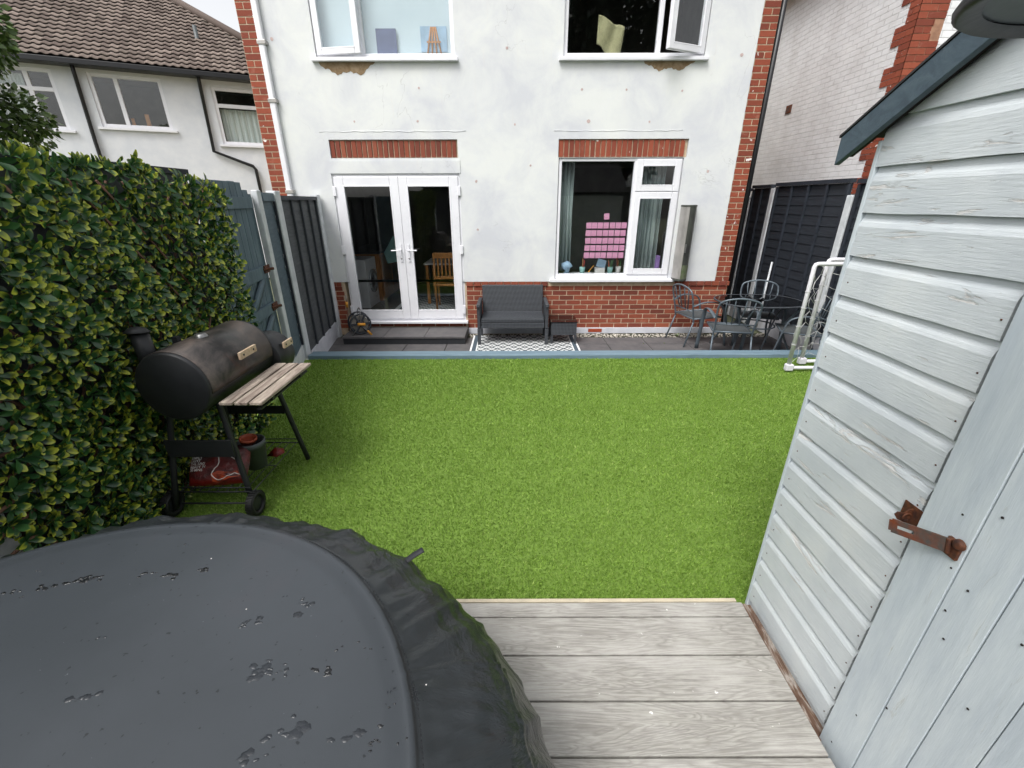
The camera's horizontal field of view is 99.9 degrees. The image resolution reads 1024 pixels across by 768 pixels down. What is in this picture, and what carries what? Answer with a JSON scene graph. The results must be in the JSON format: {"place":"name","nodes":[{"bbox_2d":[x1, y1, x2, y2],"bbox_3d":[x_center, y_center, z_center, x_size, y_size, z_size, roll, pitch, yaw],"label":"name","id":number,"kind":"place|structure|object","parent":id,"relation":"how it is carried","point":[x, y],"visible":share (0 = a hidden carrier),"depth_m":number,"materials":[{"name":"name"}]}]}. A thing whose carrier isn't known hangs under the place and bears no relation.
{"place":"outdoors","nodes":[
{"label":"outdoors","id":0,"kind":"place"},
{"bbox_2d":[182,0,240,32],"label":"sky","id":1,"kind":"structure","parent":0,"point":[224,11],"materials":[{"name":"white"}]},
{"bbox_2d":[217,278,761,359],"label":"ground","id":2,"kind":"structure","parent":0,"point":[729,318],"depth_m":8.04,"materials":[{"name":"grey concrete"}]},
{"bbox_2d":[0,3,63,151],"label":"leafy tree","id":3,"kind":"object","parent":2,"relation":"on","point":[20,121],"visible":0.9,"depth_m":4.76,"materials":[{"name":"green plant"}]},
{"bbox_2d":[0,0,271,277],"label":"neighbouring house","id":4,"kind":"structure","parent":2,"relation":"on","point":[163,83],"depth_m":10.20,"materials":[{"name":"paint"}]},
{"bbox_2d":[0,66,76,132],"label":"window","id":5,"kind":"structure","parent":4,"relation":"in","point":[30,87],"depth_m":9.20,"materials":[{"name":"white plastic"}]},
{"bbox_2d":[86,72,177,132],"bbox_3d":[-8.703,-6.415,9.865,1.480,1.090,0.160,-11,25,-24],"label":"window","id":6,"kind":"structure","parent":4,"relation":"in","point":[128,127],"depth_m":9.83,"materials":[{"name":"white plastic"}]},
{"bbox_2d":[211,87,263,147],"bbox_3d":[-6.728,-6.649,10.807,1.290,1.270,0.160,-11,25,-24],"label":"window","id":7,"kind":"structure","parent":4,"relation":"in","point":[226,144],"depth_m":10.69,"materials":[{"name":"white plastic"}]},
{"bbox_2d":[310,195,342,336],"bbox_3d":[-2.805,-1.723,6.545,0.100,2.110,0.110,0,23,0],"label":"fence post","id":8,"kind":"object","parent":2,"relation":"on","point":[338,323],"visible":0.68,"depth_m":6.50,"materials":[{"name":"white paint"}]},
{"bbox_2d":[176,357,815,603],"bbox_3d":[0.792,0.520,3.603,6.620,0.252,3.618,0,23,0],"label":"lawn base","id":9,"kind":"object","parent":2,"relation":"on","point":[530,549],"visible":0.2,"depth_m":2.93,"materials":[{"name":"green plastic"}]},
{"bbox_2d":[0,154,247,547],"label":"lap fence","id":10,"kind":"object","parent":9,"relation":"on","point":[39,229],"visible":0.11,"depth_m":2.28,"materials":[{"name":"green plant"}]},
{"bbox_2d":[0,138,277,553],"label":"leafy screen","id":11,"kind":"object","parent":10,"relation":"attached to","point":[47,419],"visible":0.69,"depth_m":2.14,"materials":[{"name":"green plant"}]},
{"bbox_2d":[122,320,310,516],"bbox_3d":[-1.709,0.107,2.753,0.716,1.153,0.932,0,23,0],"label":"barrel barbecue","id":12,"kind":"object","parent":9,"relation":"on","point":[222,366],"visible":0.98,"depth_m":2.46,"materials":[{"name":"black metal"}]},
{"bbox_2d":[189,444,249,485],"bbox_3d":[-1.798,0.498,2.656,0.345,0.209,0.207,0,23,0],"label":"charcoal bag","id":13,"kind":"object","parent":12,"relation":"on","point":[209,471],"visible":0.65,"depth_m":2.60,"materials":[{"name":"plastic"}]},
{"bbox_2d":[237,434,267,470],"bbox_3d":[-1.664,0.447,2.781,0.158,0.190,0.158,0,23,0],"label":"plant tub","id":14,"kind":"object","parent":12,"relation":"on","point":[258,456],"visible":0.77,"depth_m":2.75,"materials":[{"name":"green plastic"}]},
{"bbox_2d":[239,434,256,445],"bbox_3d":[-1.671,0.374,2.739,0.101,0.093,0.100,0,23,0],"label":"flower pot","id":15,"kind":"object","parent":14,"relation":"in","point":[248,439],"visible":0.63,"depth_m":2.74,"materials":[{"name":"ceramic"}]},
{"bbox_2d":[267,447,284,456],"bbox_3d":[-1.601,0.453,2.931,0.115,0.053,0.100,0,23,0],"label":"foil packet","id":16,"kind":"object","parent":12,"relation":"on","point":[275,452],"visible":0.96,"depth_m":2.91,"materials":[{"name":"red plastic"}]},
{"bbox_2d":[251,190,296,362],"bbox_3d":[-2.388,-0.944,4.378,0.060,1.875,0.070,0,23,0],"label":"fence post","id":17,"kind":"object","parent":9,"relation":"on","point":[267,247],"visible":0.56,"depth_m":4.23,"materials":[{"name":"white paint"}]},
{"bbox_2d":[189,179,281,405],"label":"garden gate","id":18,"kind":"structure","parent":17,"relation":"attached to","point":[240,210],"depth_m":3.88,"materials":[{"name":"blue wood"}]},
{"bbox_2d":[261,192,305,363],"bbox_3d":[-2.466,-1.055,4.665,0.065,1.855,0.549,-7,24,-16],"label":"lap fence","id":19,"kind":"object","parent":9,"relation":"on","point":[274,228],"visible":0.73,"depth_m":4.68,"materials":[{"name":"wood"}]},
{"bbox_2d":[266,191,310,358],"bbox_3d":[-2.549,-1.193,4.956,0.100,1.880,0.110,0,23,0],"label":"fence post","id":20,"kind":"object","parent":9,"relation":"on","point":[281,217],"visible":0.6,"depth_m":4.90,"materials":[{"name":"white paint"}]},
{"bbox_2d":[456,598,735,602],"bbox_3d":[-1.082,1.048,2.009,4.230,0.101,0.018,0,23,0],"label":"deck edging","id":21,"kind":"object","parent":9,"relation":"on","point":[647,600],"visible":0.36,"depth_m":1.99,"materials":[{"name":"beige wood"}]},
{"bbox_2d":[783,258,844,370],"bbox_3d":[3.561,-0.746,4.675,1.060,1.188,0.297,0,23,0],"label":"football goal","id":22,"kind":"object","parent":9,"relation":"on","point":[801,359],"visible":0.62,"depth_m":4.65,"materials":[{"name":"white plastic"}]},
{"bbox_2d":[742,30,1023,767],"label":"garden shed","id":23,"kind":"structure","parent":9,"relation":"on","point":[883,605],"depth_m":1.15,"materials":[{"name":"blue paint"}]},
{"bbox_2d":[820,296,1023,767],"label":"door","id":24,"kind":"structure","parent":23,"relation":"in","point":[936,677],"depth_m":1.05,"materials":[{"name":"blue paint"}]},
{"bbox_2d":[951,0,1023,38],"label":"hanging lamp","id":25,"kind":"object","parent":23,"relation":"attached to","point":[1001,19],"visible":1,"depth_m":0.54,"materials":[{"name":"metal"}]},
{"bbox_2d":[234,0,787,334],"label":"house","id":26,"kind":"structure","parent":2,"relation":"on","point":[483,130],"depth_m":6.00,"materials":[{"name":"white paint"}]},
{"bbox_2d":[345,295,349,330],"bbox_3d":[-2.607,-1.111,6.842,0.052,0.591,0.044,0,23,0],"label":"watering lance","id":27,"kind":"object","parent":26,"relation":"attached to","point":[346,303],"visible":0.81,"depth_m":6.78,"materials":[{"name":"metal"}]},
{"bbox_2d":[355,256,379,307],"bbox_3d":[-2.840,-1.885,7.944,0.631,0.850,0.600,0,23,0],"label":"washing machine","id":28,"kind":"object","parent":26,"relation":"in","point":[366,270],"visible":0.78,"depth_m":7.76,"materials":[{"name":"grey metal"}]},
{"bbox_2d":[332,177,410,318],"bbox_3d":[-2.094,-1.995,6.514,0.943,2.060,0.136,0,23,0],"label":"door leaf","id":29,"kind":"structure","parent":26,"relation":"in","point":[339,190],"depth_m":6.45,"materials":[{"name":"white plastic"}]},
{"bbox_2d":[354,244,399,300],"bbox_3d":[-2.822,-2.345,8.933,0.710,0.920,1.520,0,23,0],"label":"table","id":30,"kind":"object","parent":26,"relation":"in","point":[385,270],"visible":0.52,"depth_m":8.46,"materials":[{"name":"brown wood"}]},
{"bbox_2d":[309,0,457,61],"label":"window frame","id":31,"kind":"structure","parent":26,"relation":"in","point":[441,57],"depth_m":5.53,"materials":[{"name":"white plastic"}]},
{"bbox_2d":[317,0,450,53],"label":"roller blind","id":32,"kind":"object","parent":26,"relation":"attached to","point":[406,19],"depth_m":5.52,"materials":[{"name":"white fabric"}]},
{"bbox_2d":[375,28,397,53],"bbox_3d":[-1.624,-4.433,5.579,0.260,0.274,0.015,0,23,0],"label":"blue folder","id":33,"kind":"object","parent":26,"relation":"on","point":[386,40],"visible":1,"depth_m":5.57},
{"bbox_2d":[384,236,396,263],"bbox_3d":[-2.233,-2.522,8.097,0.350,0.500,0.040,0,23,0],"label":"hanging cloth","id":34,"kind":"object","parent":26,"relation":"hanging from","point":[390,256],"visible":0.65,"depth_m":8.10,"materials":[{"name":"teal fabric"}]},
{"bbox_2d":[394,297,455,309],"bbox_3d":[-1.255,-1.464,8.017,1.700,0.009,1.500,0,23,0],"label":"indoor rug","id":35,"kind":"object","parent":26,"relation":"in","point":[447,302],"visible":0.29,"depth_m":8.13,"materials":[{"name":"grey carpet"}]},
{"bbox_2d":[423,258,451,303],"bbox_3d":[-1.056,-2.001,8.332,1.100,0.750,0.800,0,23,0],"label":"kitchen table","id":36,"kind":"object","parent":35,"relation":"on","point":[428,262],"visible":0.34,"depth_m":8.03,"materials":[{"name":"brown wood"}]},
{"bbox_2d":[432,253,453,308],"bbox_3d":[-1.141,-1.843,7.656,0.450,0.990,0.467,0,23,0],"label":"slat back chair","id":37,"kind":"object","parent":35,"relation":"on","point":[441,256],"visible":0.69,"depth_m":7.39,"materials":[{"name":"brown wood"}]},
{"bbox_2d":[398,176,465,318],"bbox_3d":[-1.179,-1.997,6.514,0.883,2.060,0.136,0,23,0],"label":"door leaf","id":38,"kind":"structure","parent":26,"relation":"in","point":[451,182],"depth_m":6.46,"materials":[{"name":"white plastic"}]},
{"bbox_2d":[420,26,447,53],"bbox_3d":[-1.014,-4.454,5.585,0.340,0.302,0.028,0,23,0],"label":"wooden easel","id":39,"kind":"object","parent":26,"relation":"on","point":[433,38],"visible":0.93,"depth_m":5.58,"materials":[{"name":"brown wood"}]},
{"bbox_2d":[558,162,574,270],"bbox_3d":[0.806,-2.545,6.572,0.233,1.600,0.076,0,23,0],"label":"curtain","id":40,"kind":"object","parent":26,"relation":"hanging from","point":[567,183],"visible":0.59,"depth_m":6.54,"materials":[{"name":"fabric"}]},
{"bbox_2d":[561,261,572,272],"bbox_3d":[0.864,-1.830,6.766,0.182,0.200,0.180,0,23,0],"label":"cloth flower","id":41,"kind":"object","parent":26,"relation":"on","point":[566,266],"visible":0.83,"depth_m":6.71,"materials":[{"name":"blue fabric"}]},
{"bbox_2d":[580,260,584,272],"bbox_3d":[1.114,-1.865,6.816,0.090,0.224,0.090,0,23,0],"label":"pencil pot","id":42,"kind":"object","parent":26,"relation":"on","point":[582,269],"visible":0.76,"depth_m":6.81,"materials":[{"name":"teal ceramic"}]},
{"bbox_2d":[584,245,589,250],"bbox_3d":[1.141,-2.068,6.554,0.078,0.084,0.002,1,23,-1],"label":"sticky note","id":43,"kind":"object","parent":26,"relation":"attached to","point":[586,247],"visible":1,"depth_m":6.55,"materials":[{"name":"pink paper"}]},
{"bbox_2d":[585,230,590,235],"bbox_3d":[1.145,-2.266,6.470,0.078,0.084,0.002,2,23,-1],"label":"sticky note","id":44,"kind":"object","parent":26,"relation":"attached to","point":[588,232],"visible":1,"depth_m":6.47,"materials":[{"name":"pink paper"}]},
{"bbox_2d":[586,222,591,228],"bbox_3d":[1.149,-2.365,6.428,0.078,0.084,0.002,-3,23,1],"label":"sticky note","id":45,"kind":"object","parent":26,"relation":"attached to","point":[588,225],"visible":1,"depth_m":6.43,"materials":[{"name":"pink paper"}]},
{"bbox_2d":[589,252,594,257],"bbox_3d":[1.226,-1.971,6.595,0.078,0.084,0.002,2,23,-1],"label":"sticky note","id":46,"kind":"object","parent":26,"relation":"attached to","point":[592,254],"visible":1,"depth_m":6.60,"materials":[{"name":"pink paper"}]},
{"bbox_2d":[591,230,596,235],"bbox_3d":[1.227,-2.267,6.470,0.078,0.084,0.002,1,23,-1],"label":"sticky note","id":47,"kind":"object","parent":26,"relation":"attached to","point":[593,232],"visible":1,"depth_m":6.46,"materials":[{"name":"pink paper"}]},
{"bbox_2d":[596,238,601,243],"bbox_3d":[1.316,-2.166,6.513,0.078,0.084,0.002,2,23,-1],"label":"sticky note","id":48,"kind":"object","parent":26,"relation":"attached to","point":[598,240],"visible":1,"depth_m":6.51,"materials":[{"name":"pink paper"}]},
{"bbox_2d":[594,267,604,272],"bbox_3d":[1.389,-1.804,6.843,0.150,0.090,0.100,0,23,0],"label":"white box","id":49,"kind":"object","parent":26,"relation":"on","point":[598,270],"visible":0.76,"depth_m":6.80,"materials":[{"name":"white cardboard"}]},
{"bbox_2d":[596,258,606,267],"bbox_3d":[1.413,-1.906,6.812,0.172,0.163,0.054,0,23,0],"label":"greeting card","id":50,"kind":"object","parent":49,"relation":"in","point":[601,263],"visible":1,"depth_m":6.81,"materials":[{"name":"blue paper"}]},
{"bbox_2d":[600,252,605,257],"bbox_3d":[1.397,-1.972,6.595,0.078,0.084,0.002,2,23,-1],"label":"sticky note","id":51,"kind":"object","parent":26,"relation":"attached to","point":[603,254],"visible":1,"depth_m":6.60,"materials":[{"name":"pink paper"}]},
{"bbox_2d":[601,245,606,250],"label":"sticky note","id":52,"kind":"object","parent":26,"relation":"attached to","point":[604,247],"visible":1,"depth_m":6.56,"materials":[{"name":"pink paper"}]},
{"bbox_2d":[602,238,607,243],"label":"sticky note","id":53,"kind":"object","parent":26,"relation":"attached to","point":[604,240],"visible":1,"depth_m":6.51,"materials":[{"name":"pink paper"}]},
{"bbox_2d":[603,222,608,228],"bbox_3d":[1.405,-2.365,6.428,0.078,0.084,0.002,-1,23,0],"label":"sticky note","id":54,"kind":"object","parent":26,"relation":"attached to","point":[606,224],"visible":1,"depth_m":6.43,"materials":[{"name":"pink paper"}]},
{"bbox_2d":[604,213,608,219],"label":"sticky note","id":55,"kind":"object","parent":26,"relation":"attached to","point":[606,216],"visible":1,"depth_m":6.38,"materials":[{"name":"pink paper"}]},
{"bbox_2d":[607,260,612,272],"bbox_3d":[1.554,-1.858,6.820,0.090,0.206,0.090,0,23,0],"label":"pencil pot","id":56,"kind":"object","parent":26,"relation":"on","point":[609,268],"visible":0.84,"depth_m":6.81,"materials":[{"name":"teal ceramic"}]},
{"bbox_2d":[608,230,613,235],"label":"sticky note","id":57,"kind":"object","parent":26,"relation":"attached to","point":[611,232],"visible":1,"depth_m":6.47,"materials":[{"name":"pink paper"}]},
{"bbox_2d":[608,238,613,243],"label":"sticky note","id":58,"kind":"object","parent":26,"relation":"attached to","point":[610,240],"visible":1,"depth_m":6.51,"materials":[{"name":"pink paper"}]},
{"bbox_2d":[612,252,617,257],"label":"sticky note","id":59,"kind":"object","parent":26,"relation":"attached to","point":[614,254],"visible":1,"depth_m":6.59,"materials":[{"name":"pink paper"}]},
{"bbox_2d":[613,245,618,250],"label":"sticky note","id":60,"kind":"object","parent":26,"relation":"attached to","point":[615,247],"visible":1,"depth_m":6.55,"materials":[{"name":"pink paper"}]},
{"bbox_2d":[549,158,682,281],"bbox_3d":[1.535,-2.393,6.396,1.915,1.705,0.200,0,23,0],"label":"window frame","id":61,"kind":"structure","parent":26,"relation":"in","point":[559,277],"depth_m":6.60,"materials":[{"name":"white plastic"}]},
{"bbox_2d":[614,230,619,235],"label":"sticky note","id":62,"kind":"object","parent":26,"relation":"attached to","point":[617,232],"visible":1,"depth_m":6.47,"materials":[{"name":"pink paper"}]},
{"bbox_2d":[614,238,619,243],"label":"sticky note","id":63,"kind":"object","parent":26,"relation":"attached to","point":[616,240],"visible":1,"depth_m":6.51,"materials":[{"name":"pink paper"}]},
{"bbox_2d":[615,222,620,227],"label":"sticky note","id":64,"kind":"object","parent":26,"relation":"attached to","point":[618,224],"visible":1,"depth_m":6.43,"materials":[{"name":"pink paper"}]},
{"bbox_2d":[616,260,620,272],"bbox_3d":[1.684,-1.877,6.812,0.084,0.247,0.084,0,23,0],"label":"pencil pot","id":65,"kind":"object","parent":26,"relation":"on","point":[618,268],"visible":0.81,"depth_m":6.80,"materials":[{"name":"white ceramic"}]},
{"bbox_2d":[618,252,623,257],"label":"sticky note","id":66,"kind":"object","parent":26,"relation":"attached to","point":[620,254],"visible":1,"depth_m":6.59,"materials":[{"name":"pink paper"}]},
{"bbox_2d":[619,238,624,243],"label":"sticky note","id":67,"kind":"object","parent":26,"relation":"attached to","point":[622,240],"visible":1,"depth_m":6.52,"materials":[{"name":"pink paper"}]},
{"bbox_2d":[620,230,625,235],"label":"sticky note","id":68,"kind":"object","parent":26,"relation":"attached to","point":[622,232],"visible":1,"depth_m":6.47,"materials":[{"name":"pink paper"}]},
{"bbox_2d":[621,222,626,227],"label":"sticky note","id":69,"kind":"object","parent":26,"relation":"attached to","point":[624,225],"visible":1,"depth_m":6.43,"materials":[{"name":"pink paper"}]},
{"bbox_2d":[559,0,708,60],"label":"window frame","id":70,"kind":"structure","parent":26,"relation":"in","point":[656,56],"depth_m":5.53,"materials":[{"name":"white plastic"}]},
{"bbox_2d":[633,166,666,267],"bbox_3d":[2.031,-2.511,6.587,0.483,1.680,0.079,0,23,0],"label":"curtain","id":71,"kind":"object","parent":26,"relation":"hanging from","point":[649,215],"visible":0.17,"depth_m":6.60,"materials":[{"name":"fabric"}]},
{"bbox_2d":[654,255,659,267],"bbox_3d":[2.289,-1.880,6.811,0.070,0.300,0.080,0,23,0],"label":"purple bottle","id":72,"kind":"object","parent":26,"relation":"on","point":[657,261],"visible":0.56,"depth_m":6.76,"materials":[{"name":"purple plastic"}]},
{"bbox_2d":[671,205,697,280],"bbox_3d":[2.565,-2.074,6.376,0.214,1.067,0.200,0,23,0],"label":"side awning case","id":73,"kind":"object","parent":26,"relation":"attached to","point":[684,240],"visible":1,"depth_m":6.33,"materials":[{"name":"metal"}]},
{"bbox_2d":[727,196,750,314],"bbox_3d":[4.163,-2.302,7.884,0.100,2.085,0.100,0,23,0],"label":"fence post","id":74,"kind":"object","parent":2,"relation":"on","point":[728,309],"visible":0.29,"depth_m":7.79,"materials":[{"name":"white paint"}]},
{"bbox_2d":[729,184,775,321],"bbox_3d":[4.153,-2.241,7.530,0.080,2.250,0.580,0,23,0],"label":"lap fence","id":75,"kind":"object","parent":2,"relation":"on","point":[760,196],"visible":0.6,"depth_m":7.44,"materials":[{"name":"black wood"}]},
{"bbox_2d":[743,188,775,323],"bbox_3d":[4.163,-2.076,7.220,0.100,2.190,0.100,0,23,0],"label":"fence post","id":76,"kind":"object","parent":2,"relation":"on","point":[764,231],"visible":0.38,"depth_m":7.10,"materials":[{"name":"white paint"}]},
{"bbox_2d":[754,262,772,330],"bbox_3d":[4.051,-1.396,6.939,0.028,1.102,0.099,21,31,41],"label":"grey pole","id":77,"kind":"object","parent":2,"relation":"on","point":[766,284],"visible":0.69,"depth_m":6.83,"materials":[{"name":"grey metal"}]},
{"bbox_2d":[749,178,857,349],"bbox_3d":[4.154,-1.771,6.409,0.080,2.265,1.610,0,23,0],"label":"lap fence","id":78,"kind":"object","parent":2,"relation":"on","point":[803,225],"visible":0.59,"depth_m":6.23,"materials":[{"name":"black wood"}]},
{"bbox_2d":[806,195,854,349],"bbox_3d":[4.166,-1.344,5.651,0.100,2.075,0.100,0,23,0],"label":"fence post","id":79,"kind":"object","parent":2,"relation":"on","point":[842,225],"visible":0.36,"depth_m":5.46,"materials":[{"name":"white paint"}]},
{"bbox_2d":[813,178,867,349],"bbox_3d":[4.157,-1.056,4.752,0.080,2.250,1.760,0,23,0],"label":"lap fence","id":80,"kind":"object","parent":2,"relation":"on","point":[856,203],"visible":0.16,"depth_m":5.36,"materials":[{"name":"black wood"}]},
{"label":"deck frame","id":81,"kind":"structure","parent":2,"relation":"on","visible":0},
{"bbox_2d":[460,602,835,767],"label":"deck boards","id":82,"kind":"object","parent":81,"relation":"on","point":[657,685],"visible":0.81,"depth_m":1.64,"materials":[{"name":"grey wood"}]},
{"bbox_2d":[0,513,22,557],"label":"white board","id":83,"kind":"object","parent":82,"relation":"on","point":[9,546],"depth_m":1.81,"materials":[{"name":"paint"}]},
{"bbox_2d":[0,512,555,767],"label":"covered hot tub","id":84,"kind":"object","parent":82,"relation":"on","point":[234,640],"visible":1,"depth_m":1.02,"materials":[{"name":"black plastic"}]},
{"bbox_2d":[338,333,769,350],"bbox_3d":[0.658,-0.466,6.265,6.920,0.038,1.710,0,23,0],"label":"patio bed","id":85,"kind":"object","parent":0,"point":[705,334],"visible":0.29,"depth_m":6.96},
{"bbox_2d":[470,333,768,337],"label":"pebbles","id":86,"kind":"object","parent":85,"relation":"on","point":[695,335],"visible":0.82,"depth_m":6.91,"materials":[{"name":"white gravel"}]},
{"bbox_2d":[329,337,795,350],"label":"patio paving","id":87,"kind":"structure","parent":0,"point":[622,343],"depth_m":6.46,"materials":[{"name":"grey stone"}]},
{"bbox_2d":[280,195,337,359],"bbox_3d":[-2.670,-1.385,5.783,0.075,2.085,1.571,-4,23,-9],"label":"lap fence","id":88,"kind":"object","parent":87,"relation":"on","point":[302,221],"visible":0.82,"depth_m":5.71,"materials":[{"name":"grey wood"}]},
{"bbox_2d":[342,327,468,343],"bbox_3d":[-1.630,-0.762,6.742,1.845,0.120,0.555,0,23,0],"label":"door step","id":89,"kind":"object","parent":87,"relation":"on","point":[419,335],"depth_m":6.52,"materials":[{"name":"grey stone"}]},
{"bbox_2d":[347,307,371,335],"bbox_3d":[-2.319,-0.947,6.554,0.320,0.400,0.290,-12,26,-26],"label":"hose reel","id":90,"kind":"object","parent":89,"relation":"on","point":[359,322],"visible":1,"depth_m":6.52,"materials":[{"name":"plastic"}]},
{"bbox_2d":[470,335,580,350],"bbox_3d":[0.188,-0.575,6.430,1.600,0.006,1.040,0,23,0],"label":"outdoor rug","id":91,"kind":"object","parent":87,"relation":"on","point":[518,343],"visible":0.64,"depth_m":6.51,"materials":[{"name":"white fabric"}]},
{"bbox_2d":[476,284,548,344],"bbox_3d":[0.012,-1.062,6.564,1.054,0.803,0.590,0,23,0],"label":"rattan bench","id":92,"kind":"object","parent":91,"relation":"on","point":[515,306],"visible":1,"depth_m":6.64,"materials":[{"name":"grey wicker"}]},
{"bbox_2d":[548,315,577,343],"bbox_3d":[0.772,-0.836,6.613,0.400,0.345,0.420,0,23,0],"label":"rattan side table","id":93,"kind":"object","parent":91,"relation":"on","point":[562,324],"visible":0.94,"depth_m":6.42,"materials":[{"name":"grey wicker"}]},
{"bbox_2d":[308,350,817,359],"bbox_3d":[0.814,-0.256,5.338,6.570,0.278,0.170,0,23,0],"label":"sleeper edge","id":94,"kind":"object","parent":87,"relation":"on","point":[613,354],"visible":0.24,"depth_m":5.22,"materials":[{"name":"blue paint"}]},
{"bbox_2d":[665,283,725,346],"bbox_3d":[2.775,-1.068,6.462,0.681,0.886,0.652,-5,24,-11],"label":"patio chair","id":95,"kind":"object","parent":87,"relation":"on","point":[693,314],"visible":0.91,"depth_m":6.35,"materials":[{"name":"grey metal"}]},
{"bbox_2d":[694,298,762,349],"bbox_3d":[2.917,-0.778,5.780,0.652,0.886,0.681,5,24,11],"label":"patio chair","id":96,"kind":"object","parent":87,"relation":"on","point":[730,327],"visible":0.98,"depth_m":5.66,"materials":[{"name":"grey metal"}]},
{"bbox_2d":[709,294,802,349],"bbox_3d":[3.417,-0.826,6.099,1.144,0.726,0.864,0,23,0],"label":"patio table","id":97,"kind":"object","parent":87,"relation":"on","point":[771,302],"visible":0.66,"depth_m":5.90,"materials":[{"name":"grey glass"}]},
{"bbox_2d":[746,296,764,299],"bbox_3d":[3.416,-1.203,6.047,0.230,0.014,0.230,0,23,0],"label":"glass dish","id":98,"kind":"object","parent":97,"relation":"on","point":[754,297],"visible":0.98,"depth_m":6.02,"materials":[{"name":"black glass"}]},
{"bbox_2d":[731,279,787,349],"bbox_3d":[3.677,-1.060,6.436,0.652,0.886,0.681,8,24,18],"label":"patio chair","id":99,"kind":"object","parent":87,"relation":"on","point":[764,315],"visible":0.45,"depth_m":6.41,"materials":[{"name":"grey metal"}]},
{"bbox_2d":[759,296,832,349],"bbox_3d":[3.779,-0.734,5.671,0.681,0.886,0.652,8,24,18],"label":"patio chair","id":100,"kind":"object","parent":87,"relation":"on","point":[788,328],"visible":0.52,"depth_m":5.65,"materials":[{"name":"grey metal"}]},
{"bbox_2d":[597,15,624,52],"bbox_3d":[1.273,-4.447,5.589,0.346,0.552,0.052,0,23,0],"label":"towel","id":101,"kind":"object","parent":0,"point":[610,34],"visible":0.88,"depth_m":5.56,"materials":[{"name":"yellow fabric"}]},
{"bbox_2d":[750,0,961,195],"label":"neighbouring house","id":102,"kind":"structure","parent":0,"point":[841,67],"depth_m":6.88,"materials":[{"name":"white paint"}]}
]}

